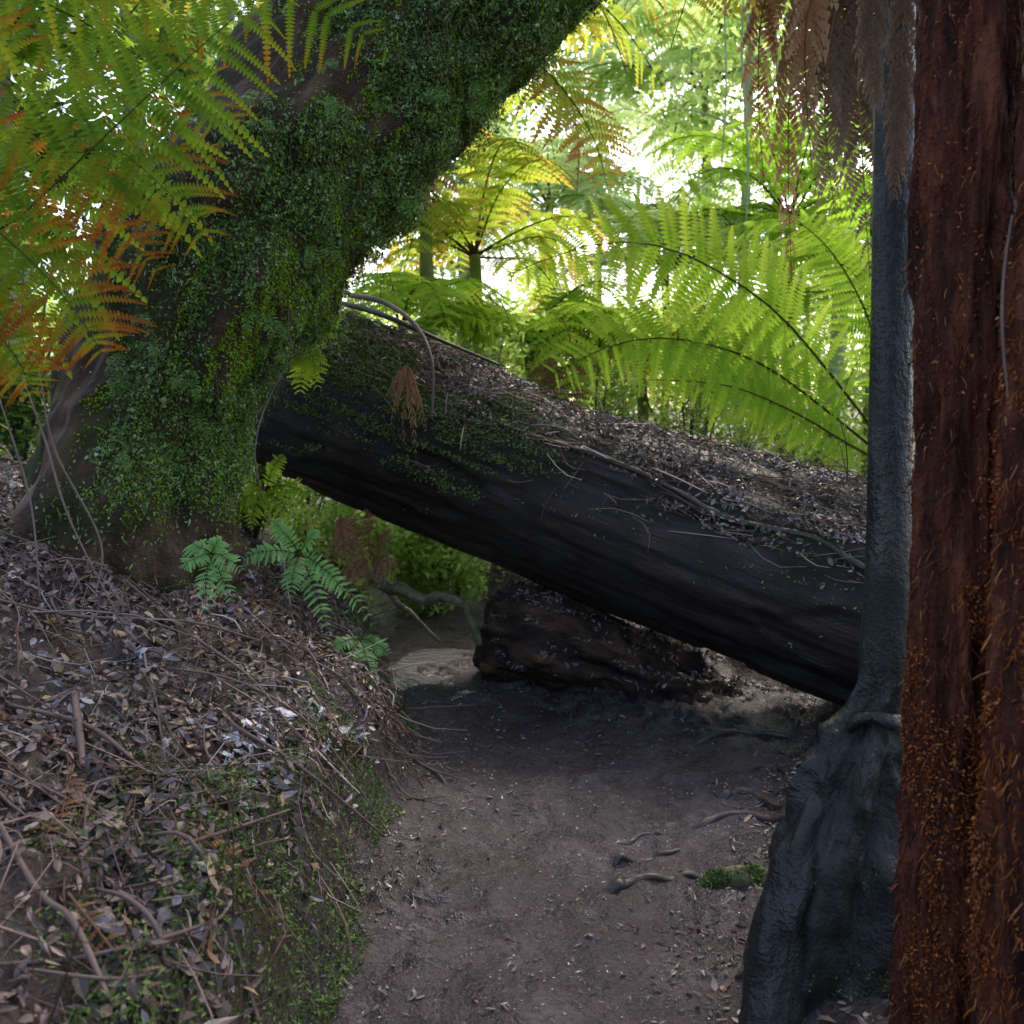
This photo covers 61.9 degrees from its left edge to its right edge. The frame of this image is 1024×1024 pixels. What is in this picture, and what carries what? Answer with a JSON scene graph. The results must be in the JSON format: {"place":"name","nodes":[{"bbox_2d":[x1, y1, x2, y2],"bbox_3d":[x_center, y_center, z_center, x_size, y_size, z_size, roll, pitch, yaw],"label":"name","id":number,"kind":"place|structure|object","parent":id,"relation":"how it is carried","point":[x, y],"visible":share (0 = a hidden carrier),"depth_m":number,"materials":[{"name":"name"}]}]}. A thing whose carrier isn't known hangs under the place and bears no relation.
{"place":"outdoors","nodes":[
{"label":"outdoors","id":0,"kind":"place"},
{"bbox_2d":[11,0,872,410],"label":"sky","id":1,"kind":"structure","parent":0,"point":[486,278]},
{"bbox_2d":[0,400,914,1023],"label":"ground","id":2,"kind":"structure","parent":0,"point":[476,924],"depth_m":2.88,"materials":[{"name":"soil"}]},
{"bbox_2d":[0,400,40,599],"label":"vine","id":3,"kind":"object","parent":2,"relation":"on","point":[25,482],"visible":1,"depth_m":3.10,"materials":[{"name":"plant"}]},
{"bbox_2d":[0,591,55,654],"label":"stick","id":4,"kind":"object","parent":2,"relation":"on","point":[30,613],"visible":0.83,"depth_m":2.85,"materials":[{"name":"brown wood"}]},
{"bbox_2d":[0,186,90,459],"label":"shrub","id":5,"kind":"object","parent":2,"relation":"on","point":[15,414],"visible":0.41,"depth_m":6.47,"materials":[{"name":"green plant"}]},
{"bbox_2d":[9,16,87,317],"bbox_3d":[-8.337,-6.420,12.361,7.362,10.361,4.196,4,7,38],"label":"tree","id":6,"kind":"object","parent":2,"relation":"on","point":[16,108],"visible":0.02,"depth_m":12.57,"materials":[{"name":"green plant"}]},
{"bbox_2d":[0,821,111,999],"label":"stick","id":7,"kind":"object","parent":2,"relation":"on","point":[69,917],"visible":0.95,"depth_m":1.67,"materials":[{"name":"brown wood"}]},
{"bbox_2d":[26,764,87,849],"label":"dead frond","id":8,"kind":"object","parent":2,"relation":"on","point":[69,802],"visible":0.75,"depth_m":1.98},
{"bbox_2d":[0,754,113,835],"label":"stick","id":9,"kind":"object","parent":2,"relation":"on","point":[30,780],"visible":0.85,"depth_m":1.99,"materials":[{"name":"brown wood"}]},
{"bbox_2d":[0,763,115,820],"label":"stick","id":10,"kind":"object","parent":2,"relation":"on","point":[2,766],"visible":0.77,"depth_m":2.02,"materials":[{"name":"brown wood"}]},
{"bbox_2d":[43,613,88,666],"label":"dead frond","id":11,"kind":"object","parent":2,"relation":"on","point":[71,638],"visible":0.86,"depth_m":2.87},
{"bbox_2d":[71,690,85,767],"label":"stick","id":12,"kind":"object","parent":2,"relation":"on","point":[79,731],"visible":0.97,"depth_m":2.29,"materials":[{"name":"brown wood"}]},
{"bbox_2d":[8,703,150,774],"bbox_3d":[-1.188,0.617,2.343,0.499,0.140,0.027,2,6,20],"label":"stick","id":13,"kind":"object","parent":2,"relation":"on","point":[106,737],"visible":0.93,"depth_m":2.33,"materials":[{"name":"brown wood"}]},
{"bbox_2d":[0,0,160,429],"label":"tree","id":14,"kind":"object","parent":2,"relation":"on","point":[7,80],"visible":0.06,"depth_m":9.59,"materials":[{"name":"green plant"}]},
{"bbox_2d":[0,0,204,411],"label":"tree fern","id":15,"kind":"object","parent":2,"relation":"on","point":[33,50],"visible":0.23,"depth_m":9.33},
{"bbox_2d":[28,964,186,980],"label":"stick","id":16,"kind":"object","parent":2,"relation":"on","point":[93,977],"visible":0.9,"depth_m":1.55,"materials":[{"name":"brown wood"}]},
{"bbox_2d":[67,892,168,1023],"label":"dead frond","id":17,"kind":"object","parent":2,"relation":"on","point":[96,930],"visible":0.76,"depth_m":1.66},
{"bbox_2d":[0,911,240,965],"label":"stick","id":18,"kind":"object","parent":2,"relation":"on","point":[104,952],"visible":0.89,"depth_m":1.63,"materials":[{"name":"brown wood"}]},
{"bbox_2d":[0,599,259,640],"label":"stick","id":19,"kind":"object","parent":2,"relation":"on","point":[91,616],"visible":0.86,"depth_m":3.07,"materials":[{"name":"brown wood"}]},
{"bbox_2d":[94,887,167,975],"bbox_3d":[-0.761,0.878,1.732,0.278,0.182,0.029,4,7,37],"label":"stick","id":20,"kind":"object","parent":2,"relation":"on","point":[144,911],"visible":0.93,"depth_m":1.72,"materials":[{"name":"brown wood"}]},
{"bbox_2d":[115,734,164,800],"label":"dead frond","id":21,"kind":"object","parent":2,"relation":"on","point":[148,754],"visible":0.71,"depth_m":2.35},
{"bbox_2d":[82,0,257,161],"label":"tree","id":22,"kind":"object","parent":2,"relation":"on","point":[238,2],"visible":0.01,"depth_m":16.02,"materials":[{"name":"green plant"}]},
{"bbox_2d":[168,618,193,654],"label":"dead frond","id":23,"kind":"object","parent":2,"relation":"on","point":[184,629],"visible":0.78,"depth_m":3.15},
{"bbox_2d":[15,0,380,344],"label":"tree","id":24,"kind":"object","parent":2,"relation":"on","point":[176,57],"visible":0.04,"depth_m":10.59,"materials":[{"name":"green plant"}]},
{"bbox_2d":[0,460,403,1023],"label":"leaf litter","id":25,"kind":"object","parent":2,"relation":"on","point":[81,988],"visible":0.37,"depth_m":2.47,"materials":[{"name":"brown plant"}]},
{"bbox_2d":[142,831,261,1023],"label":"stick","id":26,"kind":"object","parent":2,"relation":"on","point":[193,843],"visible":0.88,"depth_m":1.94,"materials":[{"name":"brown wood"}]},
{"bbox_2d":[0,0,409,407],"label":"tree fern","id":27,"kind":"object","parent":2,"relation":"on","point":[37,105],"visible":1,"depth_m":2.30,"materials":[{"name":"plant"}]},
{"bbox_2d":[118,574,300,738],"bbox_3d":[-1.136,0.494,3.150,1.196,0.414,0.057,5,7,39],"label":"stick","id":28,"kind":"object","parent":2,"relation":"on","point":[203,643],"visible":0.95,"depth_m":3.11,"materials":[{"name":"brown wood"}]},
{"bbox_2d":[179,535,243,611],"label":"fern","id":29,"kind":"object","parent":2,"relation":"on","point":[214,547],"visible":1,"depth_m":3.23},
{"bbox_2d":[138,809,289,857],"bbox_3d":[-0.726,0.810,2.171,0.025,0.152,0.581,2,6,19],"label":"stick","id":30,"kind":"object","parent":2,"relation":"on","point":[221,832],"visible":0.75,"depth_m":2.12,"materials":[{"name":"brown wood"}]},
{"bbox_2d":[14,567,418,1023],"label":"moss","id":31,"kind":"object","parent":2,"relation":"on","point":[329,1002],"visible":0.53,"depth_m":2.21,"materials":[{"name":"plant"}]},
{"bbox_2d":[153,825,305,993],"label":"dead frond","id":32,"kind":"object","parent":2,"relation":"on","point":[244,865],"visible":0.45,"depth_m":2.13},
{"bbox_2d":[0,461,466,1023],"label":"fallen twigs","id":33,"kind":"object","parent":2,"relation":"on","point":[390,711],"visible":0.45,"depth_m":2.47,"materials":[{"name":"wood"}]},
{"bbox_2d":[243,628,291,661],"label":"dead frond","id":34,"kind":"object","parent":2,"relation":"on","point":[278,657],"visible":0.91,"depth_m":3.56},
{"bbox_2d":[166,666,390,835],"bbox_3d":[-0.803,0.839,2.970,0.749,0.639,0.009,-1,6,-5],"label":"stick","id":35,"kind":"object","parent":2,"relation":"on","point":[275,699],"visible":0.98,"depth_m":2.95,"materials":[{"name":"brown wood"}]},
{"bbox_2d":[238,462,319,538],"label":"shrub","id":36,"kind":"object","parent":2,"relation":"on","point":[261,470],"visible":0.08,"depth_m":7.01,"materials":[{"name":"green plant"}]},
{"bbox_2d":[247,467,338,552],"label":"shrub","id":37,"kind":"object","parent":2,"relation":"on","point":[307,499],"visible":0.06,"depth_m":8.29,"materials":[{"name":"green plant"}]},
{"bbox_2d":[228,722,385,837],"bbox_3d":[-0.596,0.917,2.768,0.556,0.549,0.231,-5,7,-39],"label":"stick","id":38,"kind":"object","parent":2,"relation":"on","point":[297,765],"visible":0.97,"depth_m":2.62,"materials":[{"name":"brown wood"}]},
{"bbox_2d":[241,517,377,638],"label":"fern","id":39,"kind":"object","parent":2,"relation":"on","point":[313,534],"visible":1,"depth_m":3.82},
{"bbox_2d":[2,0,619,597],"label":"mossy tree","id":40,"kind":"object","parent":2,"relation":"on","point":[154,434],"visible":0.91,"depth_m":3.76,"materials":[{"name":"green plant"}]},
{"bbox_2d":[39,375,102,599],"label":"vine","id":41,"kind":"object","parent":40,"relation":"hanging from","point":[66,474],"visible":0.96,"depth_m":3.16,"materials":[{"name":"plant"}]},
{"bbox_2d":[17,365,130,639],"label":"vine","id":42,"kind":"object","parent":40,"relation":"hanging from","point":[53,470],"visible":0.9,"depth_m":3.02,"materials":[{"name":"plant"}]},
{"bbox_2d":[240,454,309,529],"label":"fern","id":43,"kind":"object","parent":40,"relation":"attached to","point":[252,503],"visible":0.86,"depth_m":4.13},
{"bbox_2d":[254,345,299,499],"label":"vine","id":44,"kind":"object","parent":40,"relation":"hanging from","point":[269,396],"visible":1,"depth_m":3.94,"materials":[{"name":"plant"}]},
{"bbox_2d":[286,318,341,393],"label":"fern","id":45,"kind":"object","parent":40,"relation":"attached to","point":[309,368],"visible":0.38,"depth_m":4.53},
{"bbox_2d":[247,625,421,786],"bbox_3d":[-0.741,0.797,3.531,0.785,0.626,0.008,2,6,16],"label":"stick","id":46,"kind":"object","parent":2,"relation":"on","point":[348,677],"visible":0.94,"depth_m":3.50,"materials":[{"name":"brown wood"}]},
{"bbox_2d":[272,492,416,606],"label":"shrub","id":47,"kind":"object","parent":2,"relation":"on","point":[328,519],"visible":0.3,"depth_m":6.63,"materials":[{"name":"green plant"}]},
{"bbox_2d":[325,515,377,605],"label":"fern","id":48,"kind":"object","parent":2,"relation":"on","point":[341,530],"visible":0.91,"depth_m":4.82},
{"bbox_2d":[330,634,390,686],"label":"fern","id":49,"kind":"object","parent":2,"relation":"on","point":[339,641],"visible":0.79,"depth_m":3.92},
{"bbox_2d":[342,509,398,588],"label":"fern","id":50,"kind":"object","parent":2,"relation":"on","point":[379,550],"visible":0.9,"depth_m":5.11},
{"bbox_2d":[308,657,450,799],"bbox_3d":[-0.537,0.875,3.440,0.604,0.562,0.010,1,6,13],"label":"stick","id":51,"kind":"object","parent":2,"relation":"on","point":[385,761],"visible":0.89,"depth_m":3.44,"materials":[{"name":"brown wood"}]},
{"bbox_2d":[88,0,672,540],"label":"tree fern","id":52,"kind":"object","parent":2,"relation":"on","point":[556,90],"visible":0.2,"depth_m":6.98,"materials":[{"name":"plant"}]},
{"bbox_2d":[373,561,440,642],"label":"branch","id":53,"kind":"object","parent":2,"relation":"on","point":[409,611],"visible":0.73,"depth_m":5.39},
{"bbox_2d":[363,568,482,645],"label":"branch","id":54,"kind":"object","parent":2,"relation":"on","point":[405,590],"visible":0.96,"depth_m":4.96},
{"bbox_2d":[387,648,473,701],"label":"puddle","id":55,"kind":"object","parent":2,"relation":"on","point":[418,658],"visible":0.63,"depth_m":5.35,"materials":[{"name":"liquid"}]},
{"bbox_2d":[347,267,529,599],"bbox_3d":[-0.600,-0.606,7.440,1.663,3.178,2.227,-1,6,-10],"label":"tree fern","id":56,"kind":"object","parent":2,"relation":"on","point":[407,293],"visible":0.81,"depth_m":6.93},
{"bbox_2d":[371,525,505,616],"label":"shrub","id":57,"kind":"object","parent":2,"relation":"on","point":[427,568],"visible":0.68,"depth_m":6.91,"materials":[{"name":"green plant"}]},
{"bbox_2d":[31,252,867,418],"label":"undergrowth","id":58,"kind":"object","parent":2,"relation":"on","point":[507,292],"visible":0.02,"depth_m":21.59,"materials":[{"name":"green plant"}]},
{"bbox_2d":[0,441,914,661],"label":"leaf litter","id":59,"kind":"object","parent":2,"relation":"on","point":[712,658],"depth_m":6.71,"materials":[{"name":"plant"}]},
{"bbox_2d":[399,308,529,595],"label":"shrub","id":60,"kind":"object","parent":2,"relation":"on","point":[499,342],"visible":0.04,"depth_m":6.92,"materials":[{"name":"green plant"}]},
{"bbox_2d":[347,72,618,399],"bbox_3d":[-0.769,-5.003,15.702,6.185,8.305,4.159,0,6,0],"label":"tree","id":61,"kind":"object","parent":2,"relation":"on","point":[509,123],"visible":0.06,"depth_m":15.47,"materials":[{"name":"green plant"}]},
{"bbox_2d":[353,135,647,363],"bbox_3d":[-0.404,-1.627,9.049,3.475,3.927,3.292,0,6,0],"label":"tree fern","id":62,"kind":"object","parent":2,"relation":"on","point":[464,231],"visible":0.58,"depth_m":8.70,"materials":[{"name":"plant"}]},
{"bbox_2d":[373,278,678,408],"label":"tree fern","id":63,"kind":"object","parent":2,"relation":"on","point":[575,301],"visible":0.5,"depth_m":7.41,"materials":[{"name":"plant"}]},
{"bbox_2d":[450,293,620,406],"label":"shrub","id":64,"kind":"object","parent":2,"relation":"on","point":[538,347],"visible":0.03,"depth_m":7.38,"materials":[{"name":"green plant"}]},
{"bbox_2d":[444,12,649,383],"bbox_3d":[0.559,-6.473,19.548,5.006,9.581,4.798,-3,6,-26],"label":"tree","id":65,"kind":"object","parent":2,"relation":"on","point":[562,55],"visible":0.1,"depth_m":19.23,"materials":[{"name":"green plant"}]},
{"bbox_2d":[433,102,668,377],"bbox_3d":[0.539,-3.546,13.998,4.403,5.622,4.191,4,7,33],"label":"tree fern","id":66,"kind":"object","parent":2,"relation":"on","point":[561,187],"visible":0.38,"depth_m":13.46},
{"bbox_2d":[252,310,866,706],"bbox_3d":[0.122,-0.227,4.992,6.042,2.699,1.237,3,6,27],"label":"fallen log","id":67,"kind":"object","parent":2,"relation":"on","point":[330,438],"visible":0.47,"depth_m":4.50,"materials":[{"name":"brown wood"}]},
{"bbox_2d":[350,293,434,417],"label":"branch","id":68,"kind":"object","parent":67,"relation":"attached to","point":[406,316],"visible":0.99,"depth_m":4.89,"materials":[{"name":"brown wood"}]},
{"bbox_2d":[386,366,425,453],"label":"fern","id":69,"kind":"object","parent":67,"relation":"hanging from","point":[411,376],"visible":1,"depth_m":4.72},
{"bbox_2d":[341,301,499,365],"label":"branch","id":70,"kind":"object","parent":67,"relation":"on","point":[385,316],"visible":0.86,"depth_m":5.02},
{"bbox_2d":[274,312,866,588],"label":"leaf litter","id":71,"kind":"object","parent":67,"relation":"on","point":[792,518],"visible":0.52,"depth_m":4.32,"materials":[{"name":"brown plant"}]},
{"bbox_2d":[281,306,912,583],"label":"fallen twigs","id":72,"kind":"object","parent":67,"relation":"on","point":[533,394],"visible":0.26,"depth_m":4.51,"materials":[{"name":"wood"}]},
{"bbox_2d":[528,351,596,404],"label":"fern","id":73,"kind":"object","parent":2,"relation":"on","point":[537,371],"visible":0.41,"depth_m":7.06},
{"bbox_2d":[298,632,827,1023],"bbox_3d":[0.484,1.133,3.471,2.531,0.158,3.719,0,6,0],"label":"leaf litter","id":74,"kind":"object","parent":2,"relation":"on","point":[657,988],"visible":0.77,"depth_m":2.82,"materials":[{"name":"plant"}]},
{"bbox_2d":[518,280,679,420],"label":"shrub","id":75,"kind":"object","parent":2,"relation":"on","point":[605,404],"visible":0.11,"depth_m":7.64,"materials":[{"name":"green plant"}]},
{"bbox_2d":[472,582,782,702],"bbox_3d":[0.762,0.857,4.915,2.062,0.851,0.739,2,6,21],"label":"rotten log chunk","id":76,"kind":"object","parent":2,"relation":"on","point":[521,641],"visible":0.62,"depth_m":4.83,"materials":[{"name":"brown wood"}]},
{"bbox_2d":[472,579,783,702],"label":"leaf litter","id":77,"kind":"object","parent":76,"relation":"on","point":[692,676],"visible":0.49,"depth_m":4.85,"materials":[{"name":"plant"}]},
{"bbox_2d":[540,0,722,412],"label":"tree fern","id":78,"kind":"object","parent":2,"relation":"on","point":[644,50],"visible":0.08,"depth_m":21.73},
{"bbox_2d":[575,287,701,432],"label":"shrub","id":79,"kind":"object","parent":2,"relation":"on","point":[634,408],"visible":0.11,"depth_m":11.93,"materials":[{"name":"green plant"}]},
{"bbox_2d":[613,829,664,844],"bbox_3d":[0.465,1.229,3.180,0.278,0.050,0.066,-3,6,-26],"label":"tree root","id":80,"kind":"object","parent":2,"relation":"on","point":[632,840],"visible":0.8,"depth_m":3.20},
{"bbox_2d":[532,305,760,425],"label":"tree fern","id":81,"kind":"object","parent":2,"relation":"on","point":[643,411],"visible":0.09,"depth_m":8.84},
{"bbox_2d":[613,848,680,866],"bbox_3d":[0.493,1.233,3.050,0.340,0.078,0.048,-2,6,-22],"label":"tree root","id":82,"kind":"object","parent":2,"relation":"on","point":[619,858],"visible":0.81,"depth_m":3.03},
{"bbox_2d":[601,869,700,893],"bbox_3d":[0.466,1.241,2.857,0.405,0.079,0.070,-2,6,-18],"label":"tree root","id":83,"kind":"object","parent":2,"relation":"on","point":[615,886],"visible":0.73,"depth_m":2.85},
{"bbox_2d":[513,167,807,425],"bbox_3d":[2.190,-2.815,13.098,4.688,4.372,4.945,0,6,0],"label":"tree fern","id":84,"kind":"object","parent":2,"relation":"on","point":[631,211],"visible":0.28,"depth_m":12.40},
{"bbox_2d":[581,271,775,450],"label":"shrub","id":85,"kind":"object","parent":2,"relation":"on","point":[686,416],"visible":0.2,"depth_m":8.56,"materials":[{"name":"green plant"}]},
{"bbox_2d":[535,0,859,422],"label":"tree fern","id":86,"kind":"object","parent":2,"relation":"on","point":[678,55],"visible":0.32,"depth_m":16.91,"materials":[{"name":"plant"}]},
{"bbox_2d":[495,185,912,473],"bbox_3d":[2.117,-0.746,6.596,4.448,3.220,2.611,0,6,0],"label":"tree fern","id":87,"kind":"object","parent":2,"relation":"on","point":[771,391],"visible":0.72,"depth_m":5.69,"materials":[{"name":"plant"}]},
{"bbox_2d":[588,0,871,448],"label":"tree","id":88,"kind":"object","parent":2,"relation":"on","point":[697,122],"visible":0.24,"depth_m":13.75,"materials":[{"name":"green plant"}]},
{"bbox_2d":[695,861,767,888],"bbox_3d":[0.744,1.213,2.811,0.298,0.128,0.110,1,6,6],"label":"mossy rock","id":89,"kind":"object","parent":2,"relation":"on","point":[742,876],"visible":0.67,"depth_m":2.80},
{"bbox_2d":[692,810,783,829],"bbox_3d":[0.955,1.166,3.104,0.598,0.171,0.253,5,8,44],"label":"tree root","id":90,"kind":"object","parent":2,"relation":"on","point":[759,816],"visible":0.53,"depth_m":3.25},
{"bbox_2d":[612,0,871,409],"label":"tree","id":91,"kind":"object","parent":2,"relation":"on","point":[669,139],"visible":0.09,"depth_m":22.58,"materials":[{"name":"green plant"}]},
{"bbox_2d":[615,99,872,452],"bbox_3d":[3.735,-2.897,11.060,3.959,5.046,4.442,-4,7,-33],"label":"tree fern","id":92,"kind":"object","parent":2,"relation":"on","point":[731,144],"visible":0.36,"depth_m":10.69,"materials":[{"name":"plant"}]},
{"bbox_2d":[719,5,726,189],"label":"vine","id":93,"kind":"object","parent":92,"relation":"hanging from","point":[725,93],"visible":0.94,"depth_m":9.99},
{"bbox_2d":[694,729,801,743],"bbox_3d":[1.166,1.108,4.186,0.686,0.108,0.158,-1,6,-10],"label":"tree root","id":94,"kind":"object","parent":2,"relation":"on","point":[711,734],"visible":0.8,"depth_m":4.21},
{"bbox_2d":[624,4,872,371],"bbox_3d":[5.948,-8.351,17.360,7.438,13.303,5.788,3,6,30],"label":"tree","id":95,"kind":"object","parent":2,"relation":"on","point":[718,110],"visible":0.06,"depth_m":18.30,"materials":[{"name":"green plant"}]},
{"bbox_2d":[716,786,785,809],"bbox_3d":[0.978,1.143,3.374,0.350,0.122,0.159,4,7,38],"label":"tree root","id":96,"kind":"object","parent":2,"relation":"on","point":[766,801],"visible":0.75,"depth_m":3.42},
{"bbox_2d":[655,249,863,454],"bbox_3d":[3.124,-1.830,10.902,2.826,3.018,2.476,0,6,0],"label":"shrub","id":97,"kind":"object","parent":2,"relation":"on","point":[747,445],"visible":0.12,"depth_m":10.53,"materials":[{"name":"green plant"}]},
{"bbox_2d":[741,764,789,777],"bbox_3d":[1.092,1.131,3.686,0.265,0.064,0.224,0,6,0],"label":"tree root","id":98,"kind":"object","parent":2,"relation":"on","point":[782,770],"visible":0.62,"depth_m":3.71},
{"bbox_2d":[642,626,890,1023],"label":"leaf litter","id":99,"kind":"object","parent":2,"relation":"on","point":[723,985],"visible":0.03,"depth_m":2.45,"materials":[{"name":"brown plant"}]},
{"bbox_2d":[620,0,920,450],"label":"tree fern","id":100,"kind":"object","parent":2,"relation":"on","point":[825,42],"visible":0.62,"depth_m":4.88,"materials":[{"name":"plant"}]},
{"bbox_2d":[698,171,872,480],"bbox_3d":[3.661,-1.698,8.944,3.522,3.412,4.022,2,6,23],"label":"tree fern","id":101,"kind":"object","parent":2,"relation":"on","point":[775,233],"visible":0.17,"depth_m":8.98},
{"bbox_2d":[718,312,869,476],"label":"shrub","id":102,"kind":"object","parent":2,"relation":"on","point":[794,451],"visible":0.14,"depth_m":7.87,"materials":[{"name":"green plant"}]},
{"bbox_2d":[720,5,874,436],"bbox_3d":[5.761,-6.183,14.815,4.918,10.476,7.583,5,7,42],"label":"tree","id":103,"kind":"object","parent":2,"relation":"on","point":[839,357],"visible":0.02,"depth_m":14.75,"materials":[{"name":"green plant"}]},
{"bbox_2d":[738,0,915,1023],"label":"slender tree","id":104,"kind":"object","parent":2,"relation":"on","point":[820,930],"visible":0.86,"depth_m":2.23,"materials":[{"name":"grey plant"}]},
{"bbox_2d":[853,0,1023,1023],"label":"tree fern","id":105,"kind":"object","parent":2,"relation":"on","point":[966,83],"visible":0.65,"depth_m":1.78,"materials":[{"name":"plant"}]},
{"bbox_2d":[956,0,1023,1023],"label":"tree fern","id":106,"kind":"object","parent":2,"relation":"on","point":[994,948],"visible":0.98,"depth_m":1.60,"materials":[{"name":"plant"}]},
{"bbox_2d":[1000,215,1012,399],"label":"dry vine","id":107,"kind":"object","parent":106,"relation":"attached to","point":[1001,313],"visible":1,"depth_m":1.56,"materials":[{"name":"plant"}]},
{"bbox_2d":[741,0,748,242],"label":"vine","id":108,"kind":"object","parent":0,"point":[744,103],"visible":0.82,"depth_m":8.99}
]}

